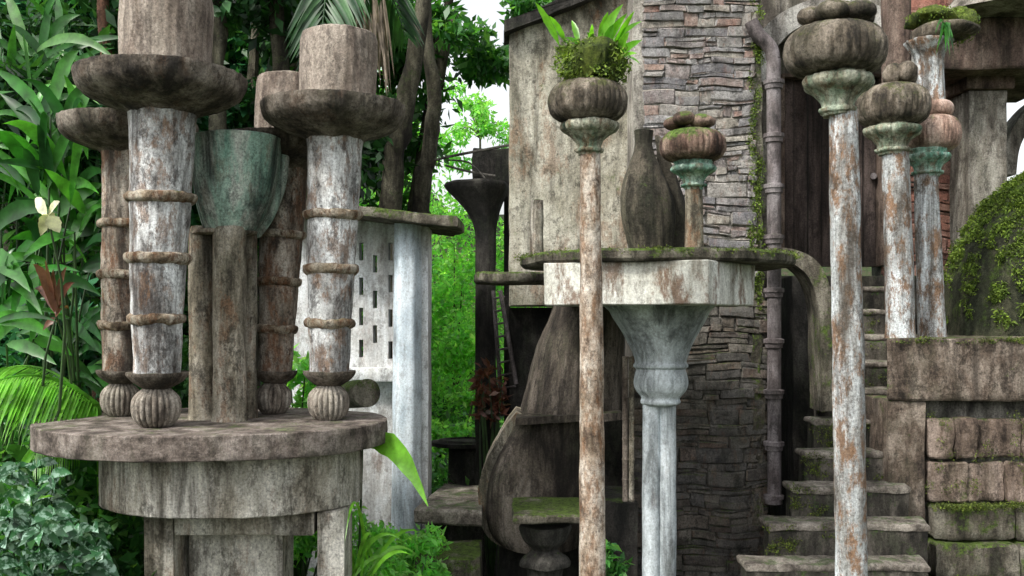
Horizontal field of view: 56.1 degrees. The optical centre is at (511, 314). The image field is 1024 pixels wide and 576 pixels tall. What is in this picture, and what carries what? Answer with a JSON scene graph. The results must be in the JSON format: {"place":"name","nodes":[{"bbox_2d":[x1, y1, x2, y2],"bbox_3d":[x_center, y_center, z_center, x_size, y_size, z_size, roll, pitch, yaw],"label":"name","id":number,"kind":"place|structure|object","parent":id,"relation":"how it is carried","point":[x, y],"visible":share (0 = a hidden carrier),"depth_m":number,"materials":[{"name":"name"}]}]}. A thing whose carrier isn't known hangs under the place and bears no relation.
{"place":"outdoors","nodes":[
{"label":"outdoors","id":0,"kind":"place"},
{"bbox_2d":[71,0,246,427],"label":"candlestick column","id":1,"kind":"structure","parent":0,"point":[162,80],"depth_m":4.80,"materials":[{"name":"stone"}]},
{"bbox_2d":[261,23,405,420],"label":"candlestick column","id":2,"kind":"structure","parent":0,"point":[335,111],"depth_m":5.14,"materials":[{"name":"stone"}]},
{"bbox_2d":[71,173,871,575],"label":"ground","id":3,"kind":"structure","parent":0,"point":[867,271],"depth_m":20.05,"materials":[{"name":"green plant"}]},
{"bbox_2d":[0,457,71,552],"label":"striped leaf plant","id":4,"kind":"object","parent":3,"relation":"on","point":[8,476],"visible":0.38,"depth_m":4.81,"materials":[{"name":"green plant"}]},
{"bbox_2d":[0,502,74,575],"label":"striped leaf plant","id":5,"kind":"object","parent":3,"relation":"on","point":[41,525],"visible":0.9,"depth_m":4.27,"materials":[{"name":"green plant"}]},
{"bbox_2d":[0,51,89,418],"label":"ginger plant","id":6,"kind":"object","parent":3,"relation":"on","point":[34,123],"visible":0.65,"depth_m":5.89,"materials":[{"name":"green plant"}]},
{"bbox_2d":[35,197,65,489],"bbox_3d":[-2.522,0.313,5.207,0.316,1.922,0.126,0,0,34],"label":"bract plant","id":7,"kind":"object","parent":3,"relation":"on","point":[50,221],"visible":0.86,"depth_m":5.19,"materials":[{"name":"plant"}]},
{"bbox_2d":[0,200,101,462],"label":"ginger plant","id":8,"kind":"object","parent":3,"relation":"on","point":[30,316],"visible":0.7,"depth_m":5.44,"materials":[{"name":"green plant"}]},
{"bbox_2d":[0,134,101,307],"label":"leafy shrub","id":9,"kind":"object","parent":3,"relation":"on","point":[10,188],"visible":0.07,"depth_m":7.07,"materials":[{"name":"green plant"}]},
{"bbox_2d":[0,368,102,484],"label":"ginger plant","id":10,"kind":"object","parent":3,"relation":"on","point":[18,452],"visible":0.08,"depth_m":5.54,"materials":[{"name":"green plant"}]},
{"bbox_2d":[0,365,103,518],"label":"palm","id":11,"kind":"object","parent":3,"relation":"on","point":[18,389],"visible":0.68,"depth_m":5.25,"materials":[{"name":"green plant"}]},
{"bbox_2d":[33,261,73,503],"bbox_3d":[-2.528,0.488,5.298,0.208,1.541,0.684,0,0,-27],"label":"cordyline","id":12,"kind":"object","parent":3,"relation":"on","point":[49,290],"visible":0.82,"depth_m":5.28,"materials":[{"name":"red plant"}]},
{"bbox_2d":[9,144,101,481],"bbox_3d":[-2.790,0.095,5.975,0.999,2.332,0.616,0,0,0],"label":"ginger plant","id":13,"kind":"object","parent":3,"relation":"on","point":[79,225],"visible":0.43,"depth_m":5.97,"materials":[{"name":"green plant"}]},
{"bbox_2d":[8,273,107,396],"bbox_3d":[-2.849,0.453,6.178,1.163,1.600,0.621,0,0,0],"label":"ginger plant","id":14,"kind":"object","parent":3,"relation":"on","point":[88,342],"visible":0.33,"depth_m":6.18,"materials":[{"name":"green plant"}]},
{"bbox_2d":[0,0,117,287],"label":"ginger plant","id":15,"kind":"object","parent":3,"relation":"on","point":[51,33],"visible":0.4,"depth_m":6.93,"materials":[{"name":"green plant"}]},
{"bbox_2d":[0,0,117,216],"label":"leafy shrub","id":16,"kind":"object","parent":3,"relation":"on","point":[32,27],"visible":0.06,"depth_m":7.19,"materials":[{"name":"green plant"}]},
{"bbox_2d":[21,43,109,388],"bbox_3d":[-3.229,-0.442,7.174,1.399,3.381,0.648,0,0,0],"label":"ginger plant","id":17,"kind":"object","parent":3,"relation":"on","point":[89,151],"visible":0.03,"depth_m":7.22,"materials":[{"name":"green plant"}]},
{"bbox_2d":[18,518,118,575],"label":"striped leaf plant","id":18,"kind":"object","parent":3,"relation":"on","point":[102,564],"visible":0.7,"depth_m":4.46,"materials":[{"name":"green plant"}]},
{"bbox_2d":[0,270,141,435],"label":"leafy shrub","id":19,"kind":"object","parent":3,"relation":"on","point":[15,357],"visible":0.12,"depth_m":6.34,"materials":[{"name":"green plant"}]},
{"bbox_2d":[2,195,201,347],"bbox_3d":[-5.820,-0.990,12.136,5.228,6.436,5.243,0,0,39],"label":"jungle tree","id":20,"kind":"object","parent":3,"relation":"on","point":[186,292],"depth_m":12.45,"materials":[{"name":"green plant"}]},
{"bbox_2d":[95,0,112,412],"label":"tree trunk","id":21,"kind":"object","parent":3,"relation":"on","point":[102,5],"visible":0.08,"depth_m":7.56,"materials":[{"name":"brown plant"}]},
{"bbox_2d":[24,273,188,407],"bbox_3d":[-3.152,0.951,8.603,3.072,2.957,3.138,0,0,-42],"label":"jungle tree","id":22,"kind":"object","parent":3,"relation":"on","point":[182,387],"depth_m":7.75,"materials":[{"name":"green plant"}]},
{"bbox_2d":[0,0,228,272],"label":"jungle tree","id":23,"kind":"object","parent":3,"relation":"on","point":[5,248],"visible":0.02,"depth_m":8.40,"materials":[{"name":"green plant"}]},
{"bbox_2d":[0,0,267,262],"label":"jungle tree","id":24,"kind":"object","parent":3,"relation":"on","point":[202,123],"visible":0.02,"depth_m":8.64,"materials":[{"name":"green plant"}]},
{"bbox_2d":[30,408,386,575],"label":"round stone table","id":25,"kind":"object","parent":3,"relation":"on","point":[251,496],"visible":0.93,"depth_m":4.86,"materials":[{"name":"grey stone"}]},
{"bbox_2d":[56,107,198,416],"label":"candlestick column","id":26,"kind":"structure","parent":25,"relation":"on","point":[105,131],"depth_m":5.35,"materials":[{"name":"stone"}]},
{"bbox_2d":[188,129,288,421],"bbox_3d":[-1.536,-0.209,5.307,0.538,1.582,0.496,0,0,18],"label":"cup sculpture","id":27,"kind":"object","parent":25,"relation":"on","point":[240,178],"visible":0.98,"depth_m":5.16,"materials":[{"name":"stone"}]},
{"bbox_2d":[236,70,307,413],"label":"candlestick column","id":28,"kind":"structure","parent":25,"relation":"on","point":[281,239],"depth_m":5.52,"materials":[{"name":"stone"}]},
{"bbox_2d":[208,0,226,129],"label":"tree trunk","id":29,"kind":"object","parent":3,"relation":"on","point":[217,120],"visible":0.2,"depth_m":7.95,"materials":[{"name":"brown plant"}]},
{"bbox_2d":[2,64,433,383],"bbox_3d":[-3.953,-1.072,12.913,5.314,6.100,4.461,0,0,12],"label":"jungle tree","id":30,"kind":"object","parent":3,"relation":"on","point":[362,278],"depth_m":13.40,"materials":[{"name":"green plant"}]},
{"bbox_2d":[78,0,419,388],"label":"jungle tree","id":31,"kind":"object","parent":3,"relation":"on","point":[259,42],"visible":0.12,"depth_m":8.38,"materials":[{"name":"green plant"}]},
{"bbox_2d":[0,335,503,575],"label":"undergrowth","id":32,"kind":"object","parent":3,"relation":"on","point":[81,497],"visible":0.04,"depth_m":5.31,"materials":[{"name":"green plant"}]},
{"bbox_2d":[268,0,291,406],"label":"tree trunk","id":33,"kind":"object","parent":3,"relation":"on","point":[278,47],"visible":0.21,"depth_m":8.15,"materials":[{"name":"brown plant"}]},
{"bbox_2d":[286,343,316,575],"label":"leafy shrub","id":34,"kind":"object","parent":3,"relation":"on","point":[308,386],"visible":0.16,"depth_m":6.56,"materials":[{"name":"green plant"}]},
{"bbox_2d":[293,530,317,575],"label":"leafy shrub","id":35,"kind":"object","parent":3,"relation":"on","point":[304,544],"visible":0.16,"depth_m":6.09,"materials":[{"name":"green plant"}]},
{"bbox_2d":[243,0,424,90],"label":"palm tree","id":36,"kind":"object","parent":3,"relation":"on","point":[381,18],"visible":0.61,"depth_m":7.60,"materials":[{"name":"green plant"}]},
{"bbox_2d":[224,0,472,212],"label":"jungle tree","id":37,"kind":"object","parent":3,"relation":"on","point":[412,147],"visible":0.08,"depth_m":9.96,"materials":[{"name":"green plant"}]},
{"bbox_2d":[257,121,459,337],"bbox_3d":[-2.696,-1.045,14.981,3.703,5.015,4.026,0,0,-34],"label":"jungle tree","id":38,"kind":"object","parent":3,"relation":"on","point":[436,247],"visible":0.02,"depth_m":14.72,"materials":[{"name":"green plant"}]},
{"bbox_2d":[292,200,465,575],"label":"slotted wall","id":39,"kind":"structure","parent":3,"relation":"on","point":[401,378],"depth_m":7.36,"materials":[{"name":"concrete"}]},
{"bbox_2d":[341,379,379,408],"bbox_3d":[-1.045,0.525,6.297,0.186,0.248,0.676,0,0,-24],"label":"stone spout","id":40,"kind":"object","parent":39,"relation":"attached to","point":[363,392],"visible":0.69,"depth_m":6.01,"materials":[{"name":"grey stone"}]},
{"bbox_2d":[345,501,422,575],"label":"strap leaf plant","id":41,"kind":"object","parent":3,"relation":"on","point":[384,553],"visible":0.96,"depth_m":5.14,"materials":[{"name":"green plant"}]},
{"bbox_2d":[357,432,427,575],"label":"elephant ear","id":42,"kind":"object","parent":3,"relation":"on","point":[393,449],"visible":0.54,"depth_m":5.14},
{"bbox_2d":[352,501,452,575],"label":"leafy shrub","id":43,"kind":"object","parent":3,"relation":"on","point":[427,543],"visible":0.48,"depth_m":5.98,"materials":[{"name":"green plant"}]},
{"bbox_2d":[375,0,431,357],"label":"tree trunk","id":44,"kind":"object","parent":3,"relation":"on","point":[391,192],"visible":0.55,"depth_m":8.53,"materials":[{"name":"brown plant"}]},
{"bbox_2d":[389,527,422,575],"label":"leafy shrub","id":45,"kind":"object","parent":3,"relation":"on","point":[408,558],"visible":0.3,"depth_m":6.27,"materials":[{"name":"green plant"}]},
{"bbox_2d":[411,14,442,212],"bbox_3d":[-0.817,-0.359,8.901,0.358,5.544,0.230,0,0,0],"label":"tree trunk","id":46,"kind":"object","parent":3,"relation":"on","point":[421,193],"visible":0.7,"depth_m":8.84,"materials":[{"name":"brown plant"}]},
{"bbox_2d":[414,540,481,575],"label":"mossy plinth","id":47,"kind":"structure","parent":3,"relation":"on","point":[464,558],"depth_m":6.23,"materials":[{"name":"stone"}]},
{"bbox_2d":[353,0,553,210],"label":"jungle tree","id":48,"kind":"object","parent":3,"relation":"on","point":[483,62],"visible":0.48,"depth_m":9.77,"materials":[{"name":"green plant"}]},
{"bbox_2d":[432,437,474,484],"bbox_3d":[-0.439,1.707,8.596,0.598,1.196,0.415,0,0,0],"label":"round stand","id":49,"kind":"object","parent":3,"relation":"on","point":[461,458],"visible":0.34,"depth_m":8.51,"materials":[{"name":"stone"}]},
{"bbox_2d":[362,190,546,428],"bbox_3d":[-0.521,0.549,13.484,2.951,4.556,3.593,0,0,14],"label":"jungle tree","id":50,"kind":"object","parent":3,"relation":"on","point":[453,350],"visible":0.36,"depth_m":13.13,"materials":[{"name":"green plant"}]},
{"bbox_2d":[426,524,484,575],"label":"ledge base","id":51,"kind":"object","parent":3,"relation":"on","point":[459,532],"visible":0.17,"depth_m":6.95,"materials":[{"name":"stone"}]},
{"bbox_2d":[413,484,482,525],"bbox_3d":[-0.384,1.406,7.152,0.488,0.115,1.038,0,0,8],"label":"side ledge","id":52,"kind":"object","parent":51,"relation":"on","point":[456,504],"visible":0.8,"depth_m":6.72,"materials":[{"name":"stone"}]},
{"bbox_2d":[431,385,503,488],"bbox_3d":[-0.691,1.609,10.915,2.430,1.583,1.992,0,0,42],"label":"shrub","id":53,"kind":"object","parent":3,"relation":"on","point":[438,431],"visible":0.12,"depth_m":10.83,"materials":[{"name":"green plant"}]},
{"bbox_2d":[441,71,508,178],"bbox_3d":[-0.703,-1.142,14.982,1.269,5.340,1.518,0,0,19],"label":"jungle tree","id":54,"kind":"object","parent":3,"relation":"on","point":[479,111],"visible":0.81,"depth_m":14.97,"materials":[{"name":"green plant"}]},
{"bbox_2d":[443,179,508,575],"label":"flared column","id":55,"kind":"structure","parent":3,"relation":"on","point":[480,201],"depth_m":8.22,"materials":[{"name":"stone"}]},
{"bbox_2d":[434,144,508,178],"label":"bent rods","id":56,"kind":"object","parent":55,"relation":"on","point":[471,152],"visible":0.94,"depth_m":8.37,"materials":[{"name":"metal"}]},
{"bbox_2d":[468,357,513,575],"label":"leafy shrub","id":57,"kind":"object","parent":3,"relation":"on","point":[491,396],"visible":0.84,"depth_m":7.98,"materials":[{"name":"red plant"}]},
{"bbox_2d":[473,149,509,422],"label":"dark pier","id":58,"kind":"structure","parent":3,"relation":"on","point":[496,162],"depth_m":8.50,"materials":[{"name":"stone"}]},
{"bbox_2d":[511,497,579,575],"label":"stone bench","id":59,"kind":"object","parent":3,"relation":"on","point":[545,527],"visible":0.98,"depth_m":6.16,"materials":[{"name":"grey stone"}]},
{"bbox_2d":[477,306,623,575],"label":"shell sculpture","id":60,"kind":"object","parent":3,"relation":"on","point":[533,450],"visible":0.71,"depth_m":6.72,"materials":[{"name":"brown stone"}]},
{"bbox_2d":[504,0,626,485],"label":"plaster wall","id":61,"kind":"structure","parent":3,"relation":"on","point":[544,159],"depth_m":7.90,"materials":[{"name":"stone"}]},
{"bbox_2d":[491,290,517,415],"bbox_3d":[-0.083,0.330,8.088,0.148,1.073,0.305,0,0,-30],"label":"iron ladder","id":62,"kind":"object","parent":61,"relation":"attached to","point":[498,349],"visible":0.9,"depth_m":8.06,"materials":[{"name":"black metal"}]},
{"bbox_2d":[473,271,543,285],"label":"ledge slab","id":63,"kind":"structure","parent":61,"relation":"attached to","point":[503,278],"depth_m":6.92,"materials":[{"name":"stone"}]},
{"bbox_2d":[605,539,633,575],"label":"leafy shrub","id":64,"kind":"object","parent":3,"relation":"on","point":[615,568],"visible":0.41,"depth_m":5.90,"materials":[{"name":"green plant"}]},
{"bbox_2d":[605,486,637,575],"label":"dark block","id":65,"kind":"structure","parent":3,"relation":"on","point":[621,517],"depth_m":6.60,"materials":[{"name":"stone"}]},
{"bbox_2d":[622,356,634,501],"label":"bamboo poles","id":66,"kind":"object","parent":3,"relation":"on","point":[625,438],"visible":0.97,"depth_m":6.49,"materials":[{"name":"wood"}]},
{"bbox_2d":[514,244,803,575],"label":"pedestal table","id":67,"kind":"object","parent":3,"relation":"on","point":[659,303],"visible":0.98,"depth_m":5.73,"materials":[{"name":"stone"}]},
{"bbox_2d":[529,199,543,253],"bbox_3d":[0.160,-0.558,6.251,0.097,0.385,0.097,0,0,0],"label":"stone post","id":68,"kind":"object","parent":67,"relation":"on","point":[536,239],"visible":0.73,"depth_m":6.21,"materials":[{"name":"grey stone"}]},
{"bbox_2d":[620,128,684,248],"bbox_3d":[0.931,-0.775,6.176,0.488,0.824,0.295,0,0,-22],"label":"gourd sculpture","id":69,"kind":"object","parent":67,"relation":"on","point":[652,204],"visible":0.84,"depth_m":6.07,"materials":[{"name":"stone"}]},
{"bbox_2d":[659,111,726,246],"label":"mushroom column","id":70,"kind":"structure","parent":67,"relation":"on","point":[692,147],"depth_m":5.75,"materials":[{"name":"stone"}]},
{"bbox_2d":[777,275,828,515],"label":"stair side wall","id":71,"kind":"structure","parent":3,"relation":"on","point":[795,409],"depth_m":7.75,"materials":[{"name":"stone"}]},
{"bbox_2d":[737,276,945,575],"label":"stone stairs","id":72,"kind":"structure","parent":3,"relation":"on","point":[799,539],"depth_m":6.47,"materials":[{"name":"grey stone"}]},
{"bbox_2d":[764,247,831,410],"bbox_3d":[2.101,0.109,7.150,0.472,1.202,0.313,0,0,0],"label":"curved arch rib","id":73,"kind":"object","parent":72,"relation":"on","point":[807,272],"visible":0.74,"depth_m":7.00,"materials":[{"name":"stone"}]},
{"bbox_2d":[760,0,952,505],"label":"door wall","id":74,"kind":"structure","parent":3,"relation":"on","point":[805,202],"depth_m":8.99,"materials":[{"name":"stone"}]},
{"bbox_2d":[785,80,876,266],"bbox_3d":[2.964,-1.325,8.984,0.892,1.750,0.131,0,0,0],"label":"door","id":75,"kind":"structure","parent":74,"relation":"in","point":[807,171],"depth_m":8.99,"materials":[{"name":"brown wood"}]},
{"bbox_2d":[865,333,1023,575],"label":"parapet wall","id":76,"kind":"structure","parent":3,"relation":"on","point":[945,415],"depth_m":6.61,"materials":[{"name":"stone"}]},
{"bbox_2d":[855,61,931,337],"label":"mushroom column","id":77,"kind":"structure","parent":76,"relation":"on","point":[894,108],"depth_m":6.76,"materials":[{"name":"grey stone"}]},
{"bbox_2d":[881,0,911,300],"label":"fluted column","id":78,"kind":"structure","parent":76,"relation":"on","point":[894,13],"depth_m":7.80,"materials":[{"name":"stone"}]},
{"bbox_2d":[903,19,978,336],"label":"mushroom column","id":79,"kind":"structure","parent":76,"relation":"on","point":[935,140],"depth_m":7.06,"materials":[{"name":"grey stone"}]},
{"bbox_2d":[903,3,980,52],"bbox_3d":[3.213,-2.070,7.084,0.566,0.460,0.552,0,0,0],"label":"mossy plant clump","id":80,"kind":"object","parent":79,"relation":"on","point":[933,13],"visible":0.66,"depth_m":7.03,"materials":[{"name":"green plant"}]},
{"bbox_2d":[943,170,1023,335],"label":"mossy dome","id":81,"kind":"structure","parent":76,"relation":"on","point":[984,284],"depth_m":7.59,"materials":[{"name":"plant"}]},
{"bbox_2d":[944,0,1023,253],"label":"portico","id":82,"kind":"structure","parent":3,"relation":"on","point":[984,75],"depth_m":8.20,"materials":[{"name":"stone"}]},
{"bbox_2d":[548,77,628,575],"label":"mushroom column","id":83,"kind":"structure","parent":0,"point":[587,113],"depth_m":4.55,"materials":[{"name":"stone"}]},
{"bbox_2d":[535,2,641,84],"bbox_3d":[0.360,-1.263,4.584,0.505,0.401,0.321,0,0,0],"label":"epiphyte clump","id":84,"kind":"object","parent":83,"relation":"on","point":[605,54],"visible":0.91,"depth_m":4.50,"materials":[{"name":"green plant"}]},
{"bbox_2d":[625,0,768,575],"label":"stone tower","id":85,"kind":"structure","parent":0,"point":[696,57],"depth_m":7.48,"materials":[{"name":"grey stone"}]},
{"bbox_2d":[745,18,783,504],"bbox_3d":[1.951,-0.414,7.420,0.303,3.754,0.157,0,0,0],"label":"drain pipe","id":86,"kind":"object","parent":85,"relation":"attached to","point":[773,187],"visible":0.99,"depth_m":7.37,"materials":[{"name":"metal"}]},
{"bbox_2d":[379,0,1023,213],"label":"sky","id":87,"kind":"structure","parent":0,"point":[486,9],"materials":[{"name":"white"}]},
{"bbox_2d":[783,0,888,575],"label":"mushroom column","id":88,"kind":"structure","parent":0,"point":[835,53],"depth_m":4.34,"materials":[{"name":"grey stone"}]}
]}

